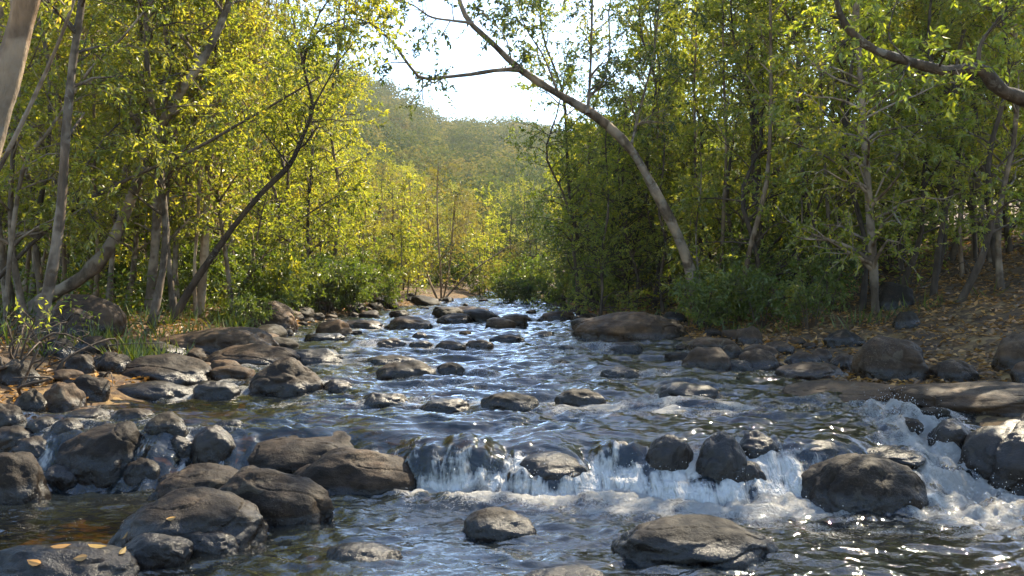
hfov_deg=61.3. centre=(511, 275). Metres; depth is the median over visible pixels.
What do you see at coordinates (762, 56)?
forest tree
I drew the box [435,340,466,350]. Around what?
rock
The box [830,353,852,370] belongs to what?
rock
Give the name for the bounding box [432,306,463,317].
stone
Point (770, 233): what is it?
shrub
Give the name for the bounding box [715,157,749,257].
sapling
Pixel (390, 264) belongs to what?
shrub
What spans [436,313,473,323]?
boulder
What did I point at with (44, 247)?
sapling
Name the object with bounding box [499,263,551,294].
shrub
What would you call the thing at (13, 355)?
shrub
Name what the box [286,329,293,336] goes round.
stone
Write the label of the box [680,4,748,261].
bushy tree
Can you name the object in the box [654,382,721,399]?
boulder
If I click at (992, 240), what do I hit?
forest tree
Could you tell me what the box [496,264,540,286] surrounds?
shrub
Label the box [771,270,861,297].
brushwood
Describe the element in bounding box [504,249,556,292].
shrub
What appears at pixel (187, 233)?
forest tree
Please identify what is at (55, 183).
forest tree
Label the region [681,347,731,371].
boulder
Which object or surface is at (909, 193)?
sapling
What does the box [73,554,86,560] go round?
fallen leaf
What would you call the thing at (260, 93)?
forest tree
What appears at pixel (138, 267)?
shrub
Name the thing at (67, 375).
stone
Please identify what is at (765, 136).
forest tree
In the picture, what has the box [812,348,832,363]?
rock
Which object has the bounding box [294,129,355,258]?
forest tree
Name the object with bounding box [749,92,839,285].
sapling
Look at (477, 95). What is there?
sky
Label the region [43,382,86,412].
rock
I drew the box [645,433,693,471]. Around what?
rock
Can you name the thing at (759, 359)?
rock
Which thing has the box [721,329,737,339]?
stone
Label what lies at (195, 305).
thin tree
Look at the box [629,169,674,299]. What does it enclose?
sapling
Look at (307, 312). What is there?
stone
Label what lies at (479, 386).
rock
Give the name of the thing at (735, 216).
sapling
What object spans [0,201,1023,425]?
ground
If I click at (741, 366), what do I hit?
rock
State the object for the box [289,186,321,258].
sapling
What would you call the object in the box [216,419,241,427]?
rock
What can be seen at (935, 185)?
bushy tree
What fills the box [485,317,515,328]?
stone
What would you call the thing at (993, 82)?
tree
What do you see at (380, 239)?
shrub
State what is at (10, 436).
rock
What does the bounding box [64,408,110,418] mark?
rock
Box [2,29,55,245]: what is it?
forest tree
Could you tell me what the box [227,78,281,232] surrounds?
forest tree
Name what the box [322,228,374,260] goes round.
shrub
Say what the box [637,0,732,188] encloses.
forest tree
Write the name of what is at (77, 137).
forest tree
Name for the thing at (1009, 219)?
forest tree
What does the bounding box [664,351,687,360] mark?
stone
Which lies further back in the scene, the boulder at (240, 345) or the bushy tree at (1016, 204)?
the bushy tree at (1016, 204)
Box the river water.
[0,288,1023,575]
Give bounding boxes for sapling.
[18,141,84,273]
[61,148,130,297]
[82,115,148,297]
[97,146,172,280]
[270,153,328,263]
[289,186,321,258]
[312,145,369,256]
[316,184,354,259]
[340,202,380,286]
[381,189,422,288]
[382,160,432,289]
[389,209,428,294]
[405,206,438,295]
[462,211,491,294]
[469,175,508,286]
[469,223,493,279]
[474,206,513,290]
[505,221,532,254]
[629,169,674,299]
[657,122,746,296]
[658,175,720,313]
[675,171,721,282]
[705,146,744,270]
[706,131,749,246]
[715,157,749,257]
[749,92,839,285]
[778,154,816,225]
[799,159,824,206]
[806,158,861,271]
[834,167,897,269]
[842,153,880,246]
[854,102,943,278]
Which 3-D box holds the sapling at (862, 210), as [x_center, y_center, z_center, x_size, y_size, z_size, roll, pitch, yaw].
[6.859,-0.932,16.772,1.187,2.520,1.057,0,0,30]
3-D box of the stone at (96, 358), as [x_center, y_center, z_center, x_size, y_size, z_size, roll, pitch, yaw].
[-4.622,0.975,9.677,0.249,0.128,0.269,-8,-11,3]
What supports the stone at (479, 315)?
in the river water
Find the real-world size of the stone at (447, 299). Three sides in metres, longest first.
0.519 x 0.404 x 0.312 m
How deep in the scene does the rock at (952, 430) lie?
6.78 m
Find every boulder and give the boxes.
[0,541,139,575]
[43,294,127,337]
[55,421,140,487]
[108,486,268,548]
[116,381,192,400]
[121,353,211,385]
[123,340,187,355]
[148,462,333,524]
[157,326,299,364]
[241,301,297,332]
[247,431,415,494]
[248,357,323,397]
[296,348,342,364]
[304,333,344,341]
[347,319,384,329]
[364,355,422,365]
[376,360,435,379]
[385,315,432,329]
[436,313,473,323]
[458,306,488,311]
[519,451,587,479]
[536,311,574,321]
[571,312,688,341]
[611,514,778,568]
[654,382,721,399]
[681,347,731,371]
[686,336,736,351]
[774,362,843,379]
[782,380,1023,417]
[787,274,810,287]
[801,453,928,513]
[849,335,929,381]
[879,282,914,310]
[958,413,1023,495]
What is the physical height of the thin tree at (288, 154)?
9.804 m
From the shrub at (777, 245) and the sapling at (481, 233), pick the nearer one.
the shrub at (777, 245)
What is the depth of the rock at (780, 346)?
11.45 m
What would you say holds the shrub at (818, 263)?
on the ground at (965, 314)
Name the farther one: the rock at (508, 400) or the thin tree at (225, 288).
the thin tree at (225, 288)
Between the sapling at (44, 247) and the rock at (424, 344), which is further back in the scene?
the sapling at (44, 247)
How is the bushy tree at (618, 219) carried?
on the ground at (965, 314)
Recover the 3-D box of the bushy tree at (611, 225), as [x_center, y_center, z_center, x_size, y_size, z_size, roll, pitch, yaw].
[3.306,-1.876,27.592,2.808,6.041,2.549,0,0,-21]
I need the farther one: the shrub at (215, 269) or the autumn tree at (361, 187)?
the autumn tree at (361, 187)
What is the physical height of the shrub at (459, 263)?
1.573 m
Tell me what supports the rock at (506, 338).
on the river water
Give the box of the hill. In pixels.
[7,74,1022,270]
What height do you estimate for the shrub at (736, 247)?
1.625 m
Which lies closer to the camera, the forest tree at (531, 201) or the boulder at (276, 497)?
the boulder at (276, 497)
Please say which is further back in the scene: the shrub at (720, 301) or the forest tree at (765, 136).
the forest tree at (765, 136)
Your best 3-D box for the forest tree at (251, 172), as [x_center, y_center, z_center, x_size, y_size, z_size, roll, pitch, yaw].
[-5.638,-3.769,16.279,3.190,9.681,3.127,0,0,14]
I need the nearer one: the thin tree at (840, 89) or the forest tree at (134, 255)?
the forest tree at (134, 255)
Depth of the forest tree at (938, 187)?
16.83 m
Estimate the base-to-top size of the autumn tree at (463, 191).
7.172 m
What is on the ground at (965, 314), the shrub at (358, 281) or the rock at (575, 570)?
the shrub at (358, 281)
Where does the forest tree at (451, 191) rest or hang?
on the ground at (965, 314)
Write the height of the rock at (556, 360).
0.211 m
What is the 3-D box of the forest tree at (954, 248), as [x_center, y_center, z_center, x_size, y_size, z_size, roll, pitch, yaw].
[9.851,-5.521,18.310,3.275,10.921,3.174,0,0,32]
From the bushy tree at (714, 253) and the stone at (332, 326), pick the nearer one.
the stone at (332, 326)
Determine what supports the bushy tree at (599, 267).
on the ground at (965, 314)
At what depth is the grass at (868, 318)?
13.54 m
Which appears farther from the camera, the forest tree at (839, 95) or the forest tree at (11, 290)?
the forest tree at (839, 95)
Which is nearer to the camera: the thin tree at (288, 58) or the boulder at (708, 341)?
the boulder at (708, 341)
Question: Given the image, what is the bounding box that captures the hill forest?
[9,5,790,264]
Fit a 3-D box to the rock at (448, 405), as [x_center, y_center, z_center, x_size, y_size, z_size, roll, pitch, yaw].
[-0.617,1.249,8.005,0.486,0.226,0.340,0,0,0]
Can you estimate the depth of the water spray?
6.20 m
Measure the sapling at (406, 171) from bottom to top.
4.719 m
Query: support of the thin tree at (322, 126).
on the ground at (965, 314)
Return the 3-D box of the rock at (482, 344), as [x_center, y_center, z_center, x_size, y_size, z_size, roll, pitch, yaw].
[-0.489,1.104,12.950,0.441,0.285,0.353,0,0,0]
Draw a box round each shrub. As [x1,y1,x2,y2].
[0,297,117,395]
[3,229,76,276]
[41,208,181,302]
[115,232,239,306]
[130,256,188,306]
[178,235,256,303]
[219,234,274,288]
[222,248,311,311]
[224,262,309,314]
[224,291,277,327]
[234,243,302,288]
[236,220,293,264]
[264,259,315,305]
[272,253,337,310]
[275,253,343,299]
[301,258,362,313]
[303,226,365,259]
[304,255,366,310]
[312,246,381,298]
[315,253,378,310]
[318,257,376,313]
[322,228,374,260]
[357,247,402,291]
[367,227,427,283]
[368,262,407,308]
[409,239,474,285]
[428,240,476,281]
[442,255,478,288]
[461,262,501,295]
[478,272,518,297]
[491,271,539,302]
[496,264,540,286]
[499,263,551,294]
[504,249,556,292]
[505,276,554,304]
[523,271,580,307]
[546,251,596,296]
[562,253,635,306]
[668,275,750,331]
[683,254,756,326]
[693,263,781,324]
[708,212,790,257]
[711,248,786,304]
[715,230,773,278]
[719,260,793,328]
[738,230,818,290]
[764,219,818,273]
[773,266,852,328]
[775,236,811,277]
[777,195,892,276]
[777,242,863,311]
[856,201,938,270]
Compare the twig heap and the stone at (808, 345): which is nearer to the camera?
the twig heap
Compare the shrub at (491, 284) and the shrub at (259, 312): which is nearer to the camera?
the shrub at (259, 312)
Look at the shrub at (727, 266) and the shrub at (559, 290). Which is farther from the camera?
the shrub at (559, 290)
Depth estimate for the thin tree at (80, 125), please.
17.86 m
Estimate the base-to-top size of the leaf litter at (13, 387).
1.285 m
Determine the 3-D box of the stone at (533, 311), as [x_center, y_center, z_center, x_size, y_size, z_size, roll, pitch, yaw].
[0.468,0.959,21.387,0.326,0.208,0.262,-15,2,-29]
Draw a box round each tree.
[0,0,40,157]
[0,0,74,171]
[0,0,107,312]
[0,0,109,319]
[0,0,146,293]
[0,38,334,278]
[1,0,63,186]
[1,3,75,309]
[1,6,65,245]
[1,19,107,298]
[2,0,47,216]
[2,0,185,334]
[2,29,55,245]
[3,0,189,320]
[3,10,99,285]
[4,4,133,279]
[18,6,75,301]
[19,3,114,280]
[23,6,89,295]
[26,0,288,316]
[26,33,77,272]
[27,0,113,293]
[34,0,102,296]
[35,0,117,294]
[40,0,137,296]
[45,2,160,289]
[48,0,225,300]
[59,0,213,309]
[65,0,274,319]
[66,2,109,276]
[68,0,248,326]
[71,0,171,283]
[77,0,207,300]
[84,0,253,310]
[84,5,159,289]
[89,0,275,302]
[99,10,174,267]
[124,0,282,319]
[132,2,255,246]
[142,0,261,242]
[145,1,227,259]
[155,0,306,269]
[157,0,330,317]
[158,0,244,317]
[170,0,316,298]
[171,0,412,321]
[177,0,248,304]
[181,0,270,253]
[193,6,280,262]
[201,155,384,310]
[218,2,269,291]
[222,0,276,301]
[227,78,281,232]
[234,25,299,238]
[235,1,337,255]
[236,0,367,301]
[239,14,301,235]
[239,86,269,211]
[249,44,316,252]
[253,0,379,259]
[253,60,293,244]
[257,0,327,255]
[261,9,349,256]
[262,78,302,245]
[266,10,308,199]
[273,0,403,258]
[291,73,342,229]
[291,108,348,264]
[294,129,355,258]
[316,111,354,251]
[318,0,707,318]
[320,137,368,252]
[327,145,371,259]
[336,114,372,236]
[342,152,375,248]
[344,158,386,264]
[346,148,378,256]
[353,160,413,270]
[355,147,391,256]
[357,163,391,270]
[360,159,404,275]
[369,162,411,274]
[374,159,406,253]
[379,153,535,298]
[385,171,418,279]
[391,163,419,255]
[402,160,421,225]
[404,177,460,288]
[408,173,445,279]
[412,172,443,243]
[414,164,443,247]
[438,181,474,242]
[444,187,480,282]
[450,184,480,271]
[457,186,479,257]
[483,199,535,276]
[488,189,514,259]
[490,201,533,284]
[495,0,616,309]
[500,61,623,314]
[501,188,522,258]
[503,175,544,260]
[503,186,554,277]
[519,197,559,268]
[521,179,546,247]
[522,142,576,275]
[531,150,596,286]
[534,152,582,291]
[543,0,645,295]
[545,138,623,295]
[545,144,604,295]
[547,83,664,317]
[556,133,652,292]
[560,90,688,306]
[560,127,598,230]
[564,117,632,262]
[566,104,657,304]
[573,141,648,296]
[575,74,687,310]
[580,0,709,301]
[589,126,691,292]
[591,0,716,309]
[597,94,659,236]
[604,0,692,294]
[605,77,718,311]
[618,0,750,237]
[620,0,752,300]
[623,13,691,303]
[632,151,703,285]
[635,47,749,290]
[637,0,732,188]
[646,0,707,231]
[646,1,702,244]
[653,59,771,286]
[656,0,728,275]
[659,0,860,322]
[674,0,782,262]
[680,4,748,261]
[681,47,730,198]
[688,0,772,267]
[688,0,817,290]
[705,2,810,260]
[706,0,792,203]
[707,27,827,261]
[708,0,823,222]
[710,2,813,222]
[715,0,820,234]
[715,0,823,320]
[728,0,860,301]
[736,0,871,279]
[738,4,857,232]
[739,0,990,314]
[744,0,936,260]
[759,0,911,275]
[761,3,899,220]
[771,0,928,310]
[772,0,818,143]
[775,0,900,287]
[779,0,1023,121]
[785,0,1014,258]
[789,0,950,264]
[791,6,833,163]
[801,1,910,243]
[808,23,954,206]
[819,0,859,220]
[836,1,985,273]
[837,3,925,219]
[858,19,1014,242]
[861,0,997,284]
[870,0,1022,296]
[872,0,1023,270]
[878,0,1009,273]
[886,0,992,261]
[889,6,1023,261]
[894,3,1013,253]
[898,0,1023,290]
[898,25,1000,233]
[899,4,1022,260]
[903,0,954,254]
[904,25,1023,263]
[914,0,1009,277]
[918,0,1023,304]
[919,16,1022,262]
[923,68,1023,230]
[962,62,1023,231]
[979,28,1023,191]
[980,36,1023,222]
[983,47,1023,226]
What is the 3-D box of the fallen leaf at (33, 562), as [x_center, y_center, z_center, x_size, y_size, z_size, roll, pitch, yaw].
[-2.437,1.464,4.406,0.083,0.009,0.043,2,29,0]
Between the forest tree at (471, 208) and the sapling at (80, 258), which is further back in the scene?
the forest tree at (471, 208)
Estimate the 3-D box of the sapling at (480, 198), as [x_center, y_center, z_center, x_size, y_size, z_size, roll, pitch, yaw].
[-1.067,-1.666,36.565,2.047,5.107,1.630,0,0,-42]
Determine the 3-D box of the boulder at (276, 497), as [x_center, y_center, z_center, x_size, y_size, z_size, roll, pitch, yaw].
[-1.933,1.589,6.061,1.556,0.600,0.636,0,0,40]
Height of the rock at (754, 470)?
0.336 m
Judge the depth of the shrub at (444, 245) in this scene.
39.01 m
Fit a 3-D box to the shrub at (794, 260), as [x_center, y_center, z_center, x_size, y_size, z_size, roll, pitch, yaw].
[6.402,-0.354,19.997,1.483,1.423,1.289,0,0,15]
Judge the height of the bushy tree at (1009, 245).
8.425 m
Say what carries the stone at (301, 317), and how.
on the ground at (965, 314)
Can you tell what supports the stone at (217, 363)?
on the ground at (965, 314)
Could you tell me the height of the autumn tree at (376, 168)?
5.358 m
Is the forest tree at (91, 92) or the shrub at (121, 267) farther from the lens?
the forest tree at (91, 92)
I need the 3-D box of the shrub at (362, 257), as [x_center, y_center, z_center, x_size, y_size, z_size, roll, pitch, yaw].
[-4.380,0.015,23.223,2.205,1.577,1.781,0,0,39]
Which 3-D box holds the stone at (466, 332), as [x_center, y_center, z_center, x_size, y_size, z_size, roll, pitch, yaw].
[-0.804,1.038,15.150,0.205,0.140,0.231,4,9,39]
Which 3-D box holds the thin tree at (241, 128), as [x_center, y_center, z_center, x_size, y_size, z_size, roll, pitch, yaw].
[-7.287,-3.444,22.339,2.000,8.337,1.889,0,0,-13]
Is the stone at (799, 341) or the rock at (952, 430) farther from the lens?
the stone at (799, 341)
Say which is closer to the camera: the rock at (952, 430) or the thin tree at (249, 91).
the rock at (952, 430)
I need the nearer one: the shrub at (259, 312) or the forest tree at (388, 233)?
the shrub at (259, 312)
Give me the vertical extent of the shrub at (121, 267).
2.318 m
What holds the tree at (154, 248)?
on the ground at (965, 314)
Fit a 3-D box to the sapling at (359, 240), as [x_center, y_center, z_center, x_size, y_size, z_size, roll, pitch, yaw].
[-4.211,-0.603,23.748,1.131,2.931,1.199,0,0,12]
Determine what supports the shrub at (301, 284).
on the ground at (965, 314)
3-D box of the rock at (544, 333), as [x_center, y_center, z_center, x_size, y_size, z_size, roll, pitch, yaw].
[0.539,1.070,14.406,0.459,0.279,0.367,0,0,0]
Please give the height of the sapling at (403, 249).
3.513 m
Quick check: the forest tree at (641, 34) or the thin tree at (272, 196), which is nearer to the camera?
the forest tree at (641, 34)
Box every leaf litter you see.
[0,287,409,412]
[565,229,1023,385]
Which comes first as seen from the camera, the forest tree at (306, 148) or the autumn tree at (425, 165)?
the forest tree at (306, 148)
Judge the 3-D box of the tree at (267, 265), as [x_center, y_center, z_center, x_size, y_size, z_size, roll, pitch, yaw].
[-4.076,-0.639,16.479,3.314,3.324,2.299,0,0,0]
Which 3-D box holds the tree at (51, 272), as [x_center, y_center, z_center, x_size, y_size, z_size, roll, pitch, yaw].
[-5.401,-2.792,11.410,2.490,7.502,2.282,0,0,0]
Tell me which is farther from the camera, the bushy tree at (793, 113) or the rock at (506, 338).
the bushy tree at (793, 113)
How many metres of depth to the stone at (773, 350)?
11.20 m
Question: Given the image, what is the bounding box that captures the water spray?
[427,386,1022,527]
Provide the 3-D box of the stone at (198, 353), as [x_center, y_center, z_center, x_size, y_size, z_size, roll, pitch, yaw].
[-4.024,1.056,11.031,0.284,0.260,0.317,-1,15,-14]
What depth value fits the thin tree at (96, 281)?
15.30 m
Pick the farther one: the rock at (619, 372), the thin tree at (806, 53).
the thin tree at (806, 53)
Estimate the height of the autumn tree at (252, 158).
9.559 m
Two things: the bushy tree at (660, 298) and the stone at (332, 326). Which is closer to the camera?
the stone at (332, 326)
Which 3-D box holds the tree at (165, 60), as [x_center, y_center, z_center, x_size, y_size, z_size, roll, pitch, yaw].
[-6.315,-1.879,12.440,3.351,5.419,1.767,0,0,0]
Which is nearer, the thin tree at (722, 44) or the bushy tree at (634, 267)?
the thin tree at (722, 44)
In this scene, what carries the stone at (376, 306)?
on the ground at (965, 314)
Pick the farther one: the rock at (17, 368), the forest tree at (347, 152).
the forest tree at (347, 152)
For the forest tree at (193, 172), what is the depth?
20.16 m
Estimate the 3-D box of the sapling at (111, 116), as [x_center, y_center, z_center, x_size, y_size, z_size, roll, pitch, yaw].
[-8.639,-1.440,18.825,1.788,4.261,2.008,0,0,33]
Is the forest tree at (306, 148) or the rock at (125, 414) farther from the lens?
the forest tree at (306, 148)
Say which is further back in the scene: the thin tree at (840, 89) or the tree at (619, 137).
the thin tree at (840, 89)
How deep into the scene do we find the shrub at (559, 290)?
24.28 m
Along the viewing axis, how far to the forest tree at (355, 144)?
47.24 m
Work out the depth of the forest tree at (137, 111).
23.06 m
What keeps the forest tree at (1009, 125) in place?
on the ground at (965, 314)
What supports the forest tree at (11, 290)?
on the ground at (965, 314)
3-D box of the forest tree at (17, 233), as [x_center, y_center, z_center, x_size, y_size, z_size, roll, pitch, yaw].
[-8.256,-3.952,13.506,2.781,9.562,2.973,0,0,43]
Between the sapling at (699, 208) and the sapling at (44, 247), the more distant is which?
the sapling at (44, 247)
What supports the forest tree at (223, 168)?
on the ground at (965, 314)
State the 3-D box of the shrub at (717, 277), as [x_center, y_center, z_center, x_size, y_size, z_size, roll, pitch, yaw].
[4.002,0.384,15.976,1.370,1.214,1.696,0,0,-26]
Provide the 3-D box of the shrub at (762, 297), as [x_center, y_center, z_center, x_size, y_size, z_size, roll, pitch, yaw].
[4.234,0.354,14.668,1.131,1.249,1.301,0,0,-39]
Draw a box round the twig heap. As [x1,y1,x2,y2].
[0,295,155,349]
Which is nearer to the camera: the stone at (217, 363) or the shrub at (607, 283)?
the stone at (217, 363)
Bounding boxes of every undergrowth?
[0,260,470,321]
[584,210,1023,320]
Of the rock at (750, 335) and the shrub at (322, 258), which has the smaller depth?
the rock at (750, 335)
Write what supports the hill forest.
on the hill
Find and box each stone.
[0,356,10,365]
[52,369,83,382]
[72,407,93,411]
[93,356,100,363]
[97,372,108,376]
[187,348,206,361]
[209,365,254,380]
[210,359,240,368]
[258,324,287,337]
[273,337,298,348]
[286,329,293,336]
[294,306,314,319]
[295,314,304,320]
[298,321,307,325]
[304,318,314,321]
[313,301,333,311]
[314,312,324,320]
[316,319,349,332]
[325,314,337,318]
[335,328,352,335]
[343,302,363,311]
[348,312,358,316]
[353,330,362,334]
[358,310,379,317]
[366,303,383,310]
[374,298,398,308]
[389,310,408,317]
[411,295,439,305]
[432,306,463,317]
[441,297,453,301]
[459,330,470,334]
[463,309,498,322]
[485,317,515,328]
[503,314,527,326]
[527,309,536,313]
[571,317,587,327]
[573,314,590,319]
[580,297,598,305]
[662,311,687,322]
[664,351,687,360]
[676,344,686,349]
[703,329,720,336]
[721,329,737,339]
[742,344,780,358]
[790,338,806,344]
[802,343,816,348]
[904,417,923,434]
[920,407,951,418]
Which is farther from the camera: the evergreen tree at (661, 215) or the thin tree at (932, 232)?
the evergreen tree at (661, 215)
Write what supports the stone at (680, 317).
on the ground at (965, 314)
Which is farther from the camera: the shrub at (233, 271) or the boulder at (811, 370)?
the shrub at (233, 271)
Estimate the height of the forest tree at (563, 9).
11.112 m
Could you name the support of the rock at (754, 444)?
in the river water
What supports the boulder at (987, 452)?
on the ground at (965, 314)
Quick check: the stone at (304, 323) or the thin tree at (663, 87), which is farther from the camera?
the thin tree at (663, 87)
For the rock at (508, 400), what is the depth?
7.84 m
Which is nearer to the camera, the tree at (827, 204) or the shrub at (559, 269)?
the tree at (827, 204)
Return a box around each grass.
[0,287,376,360]
[596,276,1008,335]
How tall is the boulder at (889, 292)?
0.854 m
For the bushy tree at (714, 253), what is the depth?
27.75 m
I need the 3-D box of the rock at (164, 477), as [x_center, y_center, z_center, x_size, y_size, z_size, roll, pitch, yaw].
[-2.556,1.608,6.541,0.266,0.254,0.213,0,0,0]
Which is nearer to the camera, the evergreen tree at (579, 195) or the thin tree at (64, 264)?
the thin tree at (64, 264)
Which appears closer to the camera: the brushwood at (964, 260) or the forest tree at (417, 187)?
the brushwood at (964, 260)
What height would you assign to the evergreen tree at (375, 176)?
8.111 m
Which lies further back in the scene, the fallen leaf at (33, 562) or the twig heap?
the twig heap
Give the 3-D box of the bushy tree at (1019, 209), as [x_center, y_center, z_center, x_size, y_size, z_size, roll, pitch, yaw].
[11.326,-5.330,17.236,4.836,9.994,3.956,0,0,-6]
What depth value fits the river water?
6.35 m
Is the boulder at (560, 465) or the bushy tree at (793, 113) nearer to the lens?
the boulder at (560, 465)
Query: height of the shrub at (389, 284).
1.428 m
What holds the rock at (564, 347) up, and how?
on the river water
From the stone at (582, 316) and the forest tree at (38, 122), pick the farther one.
the stone at (582, 316)
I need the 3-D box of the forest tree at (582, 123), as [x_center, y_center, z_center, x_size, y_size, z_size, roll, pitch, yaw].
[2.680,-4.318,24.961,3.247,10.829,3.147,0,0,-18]
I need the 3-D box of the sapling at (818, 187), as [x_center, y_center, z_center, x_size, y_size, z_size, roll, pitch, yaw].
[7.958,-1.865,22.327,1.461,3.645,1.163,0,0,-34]
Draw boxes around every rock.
[0,359,42,387]
[0,403,26,427]
[0,425,32,452]
[0,451,51,504]
[9,435,46,457]
[14,388,47,412]
[25,416,54,432]
[38,338,74,358]
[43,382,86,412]
[44,464,76,490]
[51,417,83,433]
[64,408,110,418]
[65,354,95,373]
[73,374,110,401]
[74,336,113,354]
[95,351,131,373]
[110,408,153,420]
[123,457,159,485]
[125,530,238,567]
[144,411,188,436]
[158,471,178,483]
[170,435,191,457]
[191,380,240,400]
[191,424,235,463]
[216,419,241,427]
[323,379,352,392]
[326,542,402,560]
[362,392,408,407]
[377,338,405,347]
[409,340,434,347]
[412,332,426,338]
[420,398,468,413]
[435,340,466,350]
[436,362,465,374]
[462,507,535,541]
[466,340,493,348]
[467,384,487,389]
[480,391,538,411]
[489,334,524,342]
[523,565,604,575]
[531,331,554,335]
[544,358,570,363]
[554,388,605,406]
[558,345,573,348]
[600,366,639,377]
[609,342,642,352]
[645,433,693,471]
[695,431,747,482]
[722,344,742,358]
[730,360,754,371]
[735,326,762,346]
[738,348,779,370]
[739,430,778,458]
[746,461,766,481]
[765,340,794,354]
[783,351,820,364]
[810,440,840,456]
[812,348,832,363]
[823,329,865,347]
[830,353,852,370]
[867,445,925,468]
[892,311,920,329]
[926,418,970,449]
[929,359,979,382]
[991,332,1023,372]
[1009,361,1023,382]
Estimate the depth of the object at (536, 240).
39.15 m
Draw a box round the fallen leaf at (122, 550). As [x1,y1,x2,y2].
[119,547,125,553]
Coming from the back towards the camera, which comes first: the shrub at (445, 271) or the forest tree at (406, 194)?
the forest tree at (406, 194)
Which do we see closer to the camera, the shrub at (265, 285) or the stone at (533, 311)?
the shrub at (265, 285)
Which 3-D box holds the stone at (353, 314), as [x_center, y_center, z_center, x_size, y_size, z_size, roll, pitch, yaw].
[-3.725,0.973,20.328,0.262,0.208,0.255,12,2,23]
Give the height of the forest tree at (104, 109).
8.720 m
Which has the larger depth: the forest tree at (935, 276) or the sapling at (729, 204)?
the sapling at (729, 204)
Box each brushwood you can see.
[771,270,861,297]
[841,252,994,293]
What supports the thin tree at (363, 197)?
on the ground at (965, 314)
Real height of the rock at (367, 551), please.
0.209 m
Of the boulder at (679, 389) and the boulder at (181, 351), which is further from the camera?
the boulder at (181, 351)
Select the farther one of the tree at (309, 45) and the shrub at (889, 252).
the shrub at (889, 252)
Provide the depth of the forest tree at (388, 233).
30.29 m
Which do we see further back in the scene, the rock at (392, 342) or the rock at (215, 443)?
the rock at (392, 342)
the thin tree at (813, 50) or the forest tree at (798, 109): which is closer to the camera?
the forest tree at (798, 109)
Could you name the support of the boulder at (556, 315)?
on the river water
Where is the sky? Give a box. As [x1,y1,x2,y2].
[260,0,1010,131]
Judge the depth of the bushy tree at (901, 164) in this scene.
18.00 m
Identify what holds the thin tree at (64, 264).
on the ground at (965, 314)
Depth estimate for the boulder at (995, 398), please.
7.85 m
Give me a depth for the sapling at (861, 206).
19.48 m
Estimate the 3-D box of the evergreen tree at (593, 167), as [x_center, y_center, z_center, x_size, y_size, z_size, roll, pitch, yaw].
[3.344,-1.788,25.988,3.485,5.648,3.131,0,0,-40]
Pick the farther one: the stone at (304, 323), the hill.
the hill
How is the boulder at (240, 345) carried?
on the ground at (965, 314)
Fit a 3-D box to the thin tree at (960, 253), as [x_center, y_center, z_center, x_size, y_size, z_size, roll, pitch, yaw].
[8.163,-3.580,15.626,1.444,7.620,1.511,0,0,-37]
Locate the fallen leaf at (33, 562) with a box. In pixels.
[27,559,40,565]
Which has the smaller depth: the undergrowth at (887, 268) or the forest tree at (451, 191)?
the undergrowth at (887, 268)
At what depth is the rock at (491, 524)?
5.30 m
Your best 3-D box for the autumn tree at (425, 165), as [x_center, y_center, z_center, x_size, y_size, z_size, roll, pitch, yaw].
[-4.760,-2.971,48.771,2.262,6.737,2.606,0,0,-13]
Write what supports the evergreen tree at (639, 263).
on the ground at (965, 314)
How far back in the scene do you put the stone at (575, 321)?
16.46 m
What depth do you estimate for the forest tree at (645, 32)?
24.78 m
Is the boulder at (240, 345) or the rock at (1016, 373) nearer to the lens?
the rock at (1016, 373)
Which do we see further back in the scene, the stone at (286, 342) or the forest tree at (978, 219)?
the forest tree at (978, 219)
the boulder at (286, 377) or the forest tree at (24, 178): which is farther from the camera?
the forest tree at (24, 178)
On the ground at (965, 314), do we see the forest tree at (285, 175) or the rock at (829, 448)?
the forest tree at (285, 175)
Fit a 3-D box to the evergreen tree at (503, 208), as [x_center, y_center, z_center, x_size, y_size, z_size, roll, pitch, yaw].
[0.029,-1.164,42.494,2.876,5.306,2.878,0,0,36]
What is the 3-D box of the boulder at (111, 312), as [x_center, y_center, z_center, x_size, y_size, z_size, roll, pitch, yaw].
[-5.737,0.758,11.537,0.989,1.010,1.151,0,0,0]
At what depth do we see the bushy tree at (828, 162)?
21.21 m
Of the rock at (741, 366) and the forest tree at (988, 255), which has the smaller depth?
the rock at (741, 366)
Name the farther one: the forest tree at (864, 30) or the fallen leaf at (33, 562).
the forest tree at (864, 30)
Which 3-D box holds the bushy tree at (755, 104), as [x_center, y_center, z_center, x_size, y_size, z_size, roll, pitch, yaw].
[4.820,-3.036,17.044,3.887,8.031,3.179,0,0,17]
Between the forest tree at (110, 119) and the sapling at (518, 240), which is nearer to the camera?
the forest tree at (110, 119)
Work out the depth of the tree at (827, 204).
16.47 m
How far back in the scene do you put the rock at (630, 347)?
12.63 m
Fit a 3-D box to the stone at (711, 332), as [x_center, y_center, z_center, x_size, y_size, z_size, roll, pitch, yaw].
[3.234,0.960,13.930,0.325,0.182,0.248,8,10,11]
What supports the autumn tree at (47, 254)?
on the ground at (965, 314)
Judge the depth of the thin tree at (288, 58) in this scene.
29.84 m
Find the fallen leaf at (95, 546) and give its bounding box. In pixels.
[88,544,105,547]
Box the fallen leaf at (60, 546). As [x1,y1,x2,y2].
[50,544,70,547]
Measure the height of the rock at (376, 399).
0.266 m
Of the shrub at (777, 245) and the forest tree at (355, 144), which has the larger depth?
the forest tree at (355, 144)
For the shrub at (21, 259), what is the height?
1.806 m
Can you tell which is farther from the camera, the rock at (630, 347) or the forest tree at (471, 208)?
the forest tree at (471, 208)
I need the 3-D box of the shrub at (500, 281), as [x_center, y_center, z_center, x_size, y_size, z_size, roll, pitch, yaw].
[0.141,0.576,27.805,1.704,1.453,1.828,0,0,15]
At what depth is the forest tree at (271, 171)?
23.31 m
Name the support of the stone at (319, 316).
on the ground at (965, 314)

